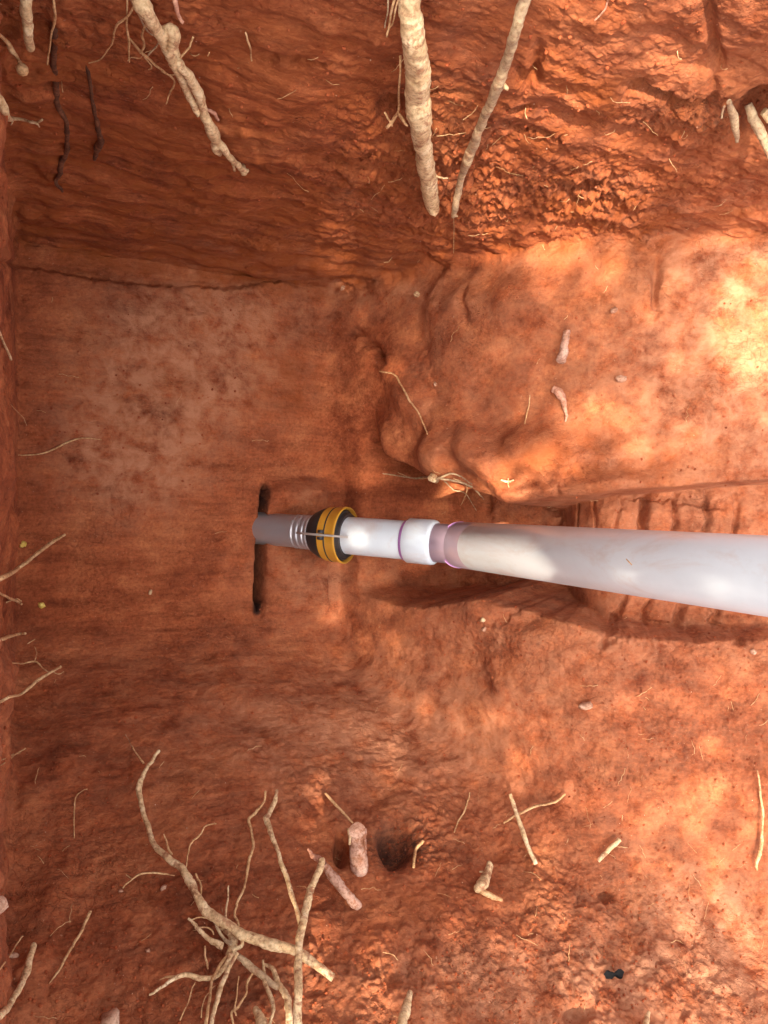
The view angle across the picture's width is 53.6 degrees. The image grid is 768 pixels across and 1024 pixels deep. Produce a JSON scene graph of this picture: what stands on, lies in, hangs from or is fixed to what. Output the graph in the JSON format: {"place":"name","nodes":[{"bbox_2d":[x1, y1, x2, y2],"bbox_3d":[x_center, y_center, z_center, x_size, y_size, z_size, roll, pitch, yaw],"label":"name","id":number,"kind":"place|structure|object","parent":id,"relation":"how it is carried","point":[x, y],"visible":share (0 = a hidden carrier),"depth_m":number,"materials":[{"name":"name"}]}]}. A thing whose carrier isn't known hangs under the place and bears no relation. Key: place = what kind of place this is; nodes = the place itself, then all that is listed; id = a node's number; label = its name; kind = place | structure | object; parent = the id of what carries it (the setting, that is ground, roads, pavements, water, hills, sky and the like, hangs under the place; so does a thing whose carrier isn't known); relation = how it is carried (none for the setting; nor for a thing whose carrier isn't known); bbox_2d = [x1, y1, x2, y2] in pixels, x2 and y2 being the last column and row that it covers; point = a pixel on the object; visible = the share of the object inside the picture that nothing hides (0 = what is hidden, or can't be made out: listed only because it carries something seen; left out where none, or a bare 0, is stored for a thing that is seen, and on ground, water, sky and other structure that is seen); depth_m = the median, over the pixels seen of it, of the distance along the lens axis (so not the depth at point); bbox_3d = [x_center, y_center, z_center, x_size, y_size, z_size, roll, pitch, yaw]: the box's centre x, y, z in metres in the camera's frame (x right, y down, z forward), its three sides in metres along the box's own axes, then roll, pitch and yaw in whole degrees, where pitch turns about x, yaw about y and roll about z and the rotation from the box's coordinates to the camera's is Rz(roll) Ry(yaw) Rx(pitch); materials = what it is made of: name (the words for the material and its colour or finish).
{"place":"outdoors","nodes":[
{"label":"outdoors","id":0,"kind":"place"},
{"bbox_2d":[0,0,767,1023],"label":"ground","id":1,"kind":"structure","parent":0,"point":[328,366],"depth_m":2.36,"materials":[{"name":"red soil"}]},
{"bbox_2d":[0,895,8,913],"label":"stone","id":2,"kind":"object","parent":1,"relation":"on","point":[4,906],"visible":1,"depth_m":1.10,"materials":[{"name":"stone"}]},
{"bbox_2d":[0,331,11,360],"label":"root","id":3,"kind":"object","parent":1,"relation":"attached to","point":[6,349],"visible":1,"depth_m":1.74,"materials":[{"name":"beige plant"}]},
{"bbox_2d":[0,592,22,604],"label":"root","id":4,"kind":"object","parent":1,"relation":"attached to","point":[10,599],"visible":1,"depth_m":2.08,"materials":[{"name":"brown plant"}]},
{"bbox_2d":[0,936,22,969],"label":"root","id":5,"kind":"object","parent":1,"relation":"on","point":[2,965],"visible":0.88,"depth_m":1.61,"materials":[{"name":"beige plant"}]},
{"bbox_2d":[0,632,25,640],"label":"root","id":6,"kind":"object","parent":1,"relation":"attached to","point":[6,637],"visible":1,"depth_m":1.95,"materials":[{"name":"brown plant"}]},
{"bbox_2d":[0,748,25,765],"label":"root","id":7,"kind":"object","parent":1,"relation":"attached to","point":[13,754],"visible":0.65,"depth_m":1.97,"materials":[{"name":"brown plant"}]},
{"bbox_2d":[8,952,18,957],"bbox_3d":[-0.813,0.971,1.663,0.026,0.014,0.014,19,81,-27],"label":"stone","id":8,"kind":"object","parent":1,"relation":"on","point":[14,955],"visible":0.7,"depth_m":1.66,"materials":[{"name":"stone"}]},
{"bbox_2d":[0,34,28,75],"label":"root","id":9,"kind":"object","parent":1,"relation":"attached to","point":[21,68],"visible":1,"depth_m":1.39,"materials":[{"name":"beige plant"}]},
{"bbox_2d":[0,942,36,1019],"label":"root","id":10,"kind":"object","parent":1,"relation":"attached to","point":[5,1010],"visible":0.99,"depth_m":1.51,"materials":[{"name":"beige plant"}]},
{"bbox_2d":[0,94,42,126],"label":"root","id":11,"kind":"object","parent":1,"relation":"on","point":[4,108],"visible":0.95,"depth_m":1.36,"materials":[{"name":"beige plant"}]},
{"bbox_2d":[20,541,26,547],"bbox_3d":[-1.193,0.107,2.512,0.021,0.019,0.025,36,74,-23],"label":"bud","id":12,"kind":"object","parent":1,"relation":"on","point":[23,544],"visible":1,"depth_m":2.51,"materials":[{"name":"yellow plant"}]},
{"bbox_2d":[19,0,34,51],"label":"root","id":13,"kind":"object","parent":1,"relation":"hanging from","point":[25,10],"visible":1,"depth_m":1.25,"materials":[{"name":"beige plant"}]},
{"bbox_2d":[0,639,63,703],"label":"root","id":14,"kind":"object","parent":1,"relation":"on","point":[31,685],"visible":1,"depth_m":1.93,"materials":[{"name":"brown plant"}]},
{"bbox_2d":[0,534,65,580],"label":"root","id":15,"kind":"object","parent":1,"relation":"on","point":[27,561],"visible":1,"depth_m":1.97,"materials":[{"name":"beige plant"}]},
{"bbox_2d":[38,602,45,608],"bbox_3d":[-1.143,0.310,2.535,0.020,0.024,0.022,-26,102,-25],"label":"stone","id":16,"kind":"object","parent":1,"relation":"on","point":[41,605],"visible":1,"depth_m":2.53,"materials":[{"name":"yellow stone"}]},
{"bbox_2d":[47,0,56,64],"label":"root","id":17,"kind":"object","parent":1,"relation":"attached to","point":[54,17],"visible":1,"depth_m":1.30,"materials":[{"name":"beige plant"}]},
{"bbox_2d":[50,21,69,192],"bbox_3d":[-0.713,-0.872,1.664,0.090,0.818,0.040,-10,94,-28],"label":"root","id":18,"kind":"object","parent":1,"relation":"attached to","point":[57,104],"visible":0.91,"depth_m":1.64,"materials":[{"name":"brown plant"}]},
{"bbox_2d":[18,437,101,455],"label":"root","id":19,"kind":"object","parent":1,"relation":"on","point":[59,446],"visible":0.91,"depth_m":2.56,"materials":[{"name":"beige plant"}]},
{"bbox_2d":[48,911,91,983],"bbox_3d":[-0.704,0.979,1.714,0.128,0.127,0.016,-39,107,-22],"label":"root","id":20,"kind":"object","parent":1,"relation":"on","point":[75,940],"visible":1,"depth_m":1.72,"materials":[{"name":"beige plant"}]},
{"bbox_2d":[73,789,87,837],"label":"root","id":21,"kind":"object","parent":1,"relation":"on","point":[74,813],"visible":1,"depth_m":2.00,"materials":[{"name":"beige plant"}]},
{"bbox_2d":[85,65,104,160],"bbox_3d":[-0.640,-0.873,1.660,0.089,0.472,0.028,12,84,-27],"label":"root","id":22,"kind":"object","parent":1,"relation":"on","point":[98,145],"visible":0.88,"depth_m":1.69,"materials":[{"name":"brown plant"}]},
{"bbox_2d":[99,1007,118,1023],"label":"stone","id":23,"kind":"object","parent":1,"relation":"on","point":[111,1016],"visible":1,"depth_m":1.61,"materials":[{"name":"pink stone"}]},
{"bbox_2d":[89,0,248,175],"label":"root","id":24,"kind":"object","parent":1,"relation":"attached to","point":[167,36],"visible":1,"depth_m":1.35,"materials":[{"name":"beige plant"}]},
{"bbox_2d":[122,734,334,1023],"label":"root","id":25,"kind":"object","parent":1,"relation":"on","point":[232,931],"visible":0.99,"depth_m":1.78,"materials":[{"name":"beige plant"}]},
{"bbox_2d":[245,32,251,60],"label":"root","id":26,"kind":"object","parent":1,"relation":"on","point":[248,42],"visible":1,"depth_m":1.38,"materials":[{"name":"beige plant"}]},
{"bbox_2d":[253,1006,267,1023],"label":"root","id":27,"kind":"object","parent":1,"relation":"on","point":[259,1016],"visible":1,"depth_m":1.64,"materials":[{"name":"beige plant"}]},
{"bbox_2d":[263,789,300,924],"bbox_3d":[-0.273,0.896,2.009,0.050,0.367,0.218,21,80,-26],"label":"root","id":28,"kind":"object","parent":1,"relation":"on","point":[266,820],"visible":0.92,"depth_m":2.01,"materials":[{"name":"beige plant"}]},
{"bbox_2d":[293,848,324,1023],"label":"root","id":29,"kind":"object","parent":1,"relation":"on","point":[298,976],"visible":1,"depth_m":1.76,"materials":[{"name":"beige plant"}]},
{"bbox_2d":[324,792,352,823],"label":"root","id":30,"kind":"object","parent":1,"relation":"on","point":[334,803],"visible":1,"depth_m":2.28,"materials":[{"name":"beige plant"}]},
{"bbox_2d":[324,862,361,909],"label":"root","id":31,"kind":"object","parent":1,"relation":"on","point":[343,890],"visible":0.97,"depth_m":2.00,"materials":[{"name":"beige plant"}]},
{"bbox_2d":[347,822,367,876],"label":"root","id":32,"kind":"object","parent":1,"relation":"on","point":[357,834],"visible":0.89,"depth_m":2.13,"materials":[{"name":"plant"}]},
{"bbox_2d":[0,0,767,1023],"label":"soil crumbs","id":33,"kind":"object","parent":1,"relation":"on","point":[332,8],"visible":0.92,"depth_m":2.03,"materials":[{"name":"brown soil"}]},
{"bbox_2d":[0,3,767,1022],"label":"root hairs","id":34,"kind":"object","parent":1,"relation":"on","point":[434,471],"visible":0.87,"depth_m":2.02},
{"bbox_2d":[14,10,756,1023],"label":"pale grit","id":35,"kind":"object","parent":1,"relation":"on","point":[554,722],"visible":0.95,"depth_m":2.11,"materials":[{"name":"stone"}]},
{"bbox_2d":[379,371,427,434],"bbox_3d":[0.077,-0.398,2.726,0.031,0.224,0.263,-17,98,-27],"label":"root","id":36,"kind":"object","parent":1,"relation":"hanging from","point":[406,394],"visible":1,"depth_m":2.68,"materials":[{"name":"beige plant"}]},
{"bbox_2d":[396,990,412,1023],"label":"root","id":37,"kind":"object","parent":1,"relation":"on","point":[404,1014],"visible":1,"depth_m":1.73,"materials":[{"name":"beige plant"}]},
{"bbox_2d":[384,0,447,216],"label":"root","id":38,"kind":"object","parent":1,"relation":"hanging from","point":[417,72],"visible":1,"depth_m":1.43,"materials":[{"name":"beige plant"}]},
{"bbox_2d":[412,839,424,867],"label":"root","id":39,"kind":"object","parent":1,"relation":"attached to","point":[420,843],"visible":1,"depth_m":2.23,"materials":[{"name":"beige plant"}]},
{"bbox_2d":[382,472,513,509],"bbox_3d":[0.321,-0.105,2.790,0.431,0.701,0.101,15,83,-27],"label":"root","id":40,"kind":"object","parent":1,"relation":"attached to","point":[433,478],"visible":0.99,"depth_m":2.64,"materials":[{"name":"beige plant"}]},
{"bbox_2d":[454,792,469,832],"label":"root","id":41,"kind":"object","parent":1,"relation":"on","point":[463,812],"visible":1,"depth_m":2.42,"materials":[{"name":"beige plant"}]},
{"bbox_2d":[474,860,502,901],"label":"root","id":42,"kind":"object","parent":1,"relation":"on","point":[481,885],"visible":1,"depth_m":2.15,"materials":[{"name":"beige plant"}]},
{"bbox_2d":[451,0,530,217],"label":"root","id":43,"kind":"object","parent":1,"relation":"attached to","point":[498,85],"visible":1,"depth_m":1.43,"materials":[{"name":"beige plant"}]},
{"bbox_2d":[252,507,767,616],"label":"pipe","id":44,"kind":"object","parent":1,"relation":"in","point":[724,571],"visible":0.99,"depth_m":1.95,"materials":[{"name":"grey plastic"}]},
{"bbox_2d":[508,793,537,864],"bbox_3d":[0.434,0.989,2.379,0.019,0.167,0.165,12,84,-27],"label":"root","id":45,"kind":"object","parent":1,"relation":"on","point":[524,836],"visible":1,"depth_m":2.37,"materials":[{"name":"beige plant"}]},
{"bbox_2d":[524,395,530,423],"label":"root","id":46,"kind":"object","parent":1,"relation":"on","point":[527,408],"visible":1,"depth_m":2.47,"materials":[{"name":"beige plant"}]},
{"bbox_2d":[503,793,565,823],"bbox_3d":[0.479,0.944,2.409,0.187,0.123,0.018,-38,107,-23],"label":"root","id":47,"kind":"object","parent":1,"relation":"on","point":[537,805],"visible":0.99,"depth_m":2.42,"materials":[{"name":"beige plant"}]},
{"bbox_2d":[551,386,567,421],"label":"root","id":48,"kind":"object","parent":1,"relation":"on","point":[558,392],"visible":1,"depth_m":2.42,"materials":[{"name":"beige plant"}]},
{"bbox_2d":[556,330,569,363],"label":"root","id":49,"kind":"object","parent":1,"relation":"on","point":[562,355],"visible":1,"depth_m":2.40,"materials":[{"name":"plant"}]},
{"bbox_2d":[578,701,592,709],"bbox_3d":[0.632,0.606,2.381,0.052,0.035,0.027,0,90,-28],"label":"stone","id":50,"kind":"object","parent":1,"relation":"on","point":[585,705],"visible":1,"depth_m":2.37,"materials":[{"name":"beige stone"}]},
{"bbox_2d":[594,0,608,20],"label":"root","id":51,"kind":"object","parent":1,"relation":"on","point":[599,15],"visible":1,"depth_m":1.26,"materials":[{"name":"beige plant"}]},
{"bbox_2d":[597,838,620,861],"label":"root","id":52,"kind":"object","parent":1,"relation":"on","point":[611,847],"visible":1,"depth_m":2.33,"materials":[{"name":"beige plant"}]},
{"bbox_2d":[604,969,623,978],"bbox_3d":[0.605,1.267,2.068,0.089,0.049,0.038,-25,101,-26],"label":"plastic scrap","id":53,"kind":"object","parent":1,"relation":"on","point":[618,973],"visible":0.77,"depth_m":2.07,"materials":[{"name":"black plastic"}]},
{"bbox_2d":[610,307,617,313],"bbox_3d":[0.721,-0.632,2.378,0.026,0.019,0.020,0,90,-28],"label":"stone","id":54,"kind":"object","parent":1,"relation":"on","point":[613,310],"visible":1,"depth_m":2.37,"materials":[{"name":"beige stone"}]},
{"bbox_2d":[615,375,626,382],"bbox_3d":[0.739,-0.415,2.372,0.046,0.025,0.022,0,90,-28],"label":"stone","id":55,"kind":"object","parent":1,"relation":"on","point":[620,378],"visible":1,"depth_m":2.36,"materials":[{"name":"beige stone"}]},
{"bbox_2d":[642,1011,649,1023],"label":"root","id":56,"kind":"object","parent":1,"relation":"on","point":[646,1019],"visible":1,"depth_m":1.95,"materials":[{"name":"beige plant"}]},
{"bbox_2d":[721,99,739,142],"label":"root","id":57,"kind":"object","parent":1,"relation":"on","point":[733,116],"visible":1,"depth_m":1.62,"materials":[{"name":"beige plant"}]},
{"bbox_2d":[750,649,756,654],"bbox_3d":[1.139,0.431,2.343,0.015,0.017,0.022,-30,104,-25],"label":"stone","id":58,"kind":"object","parent":1,"relation":"on","point":[753,651],"visible":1,"depth_m":2.34,"materials":[{"name":"stone"}]},
{"bbox_2d":[745,102,767,158],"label":"root","id":59,"kind":"object","parent":1,"relation":"attached to","point":[757,125],"visible":1,"depth_m":1.67,"materials":[{"name":"beige plant"}]},
{"bbox_2d":[755,770,763,870],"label":"root","id":60,"kind":"object","parent":1,"relation":"on","point":[759,853],"visible":1,"depth_m":2.31,"materials":[{"name":"beige plant"}]}
]}

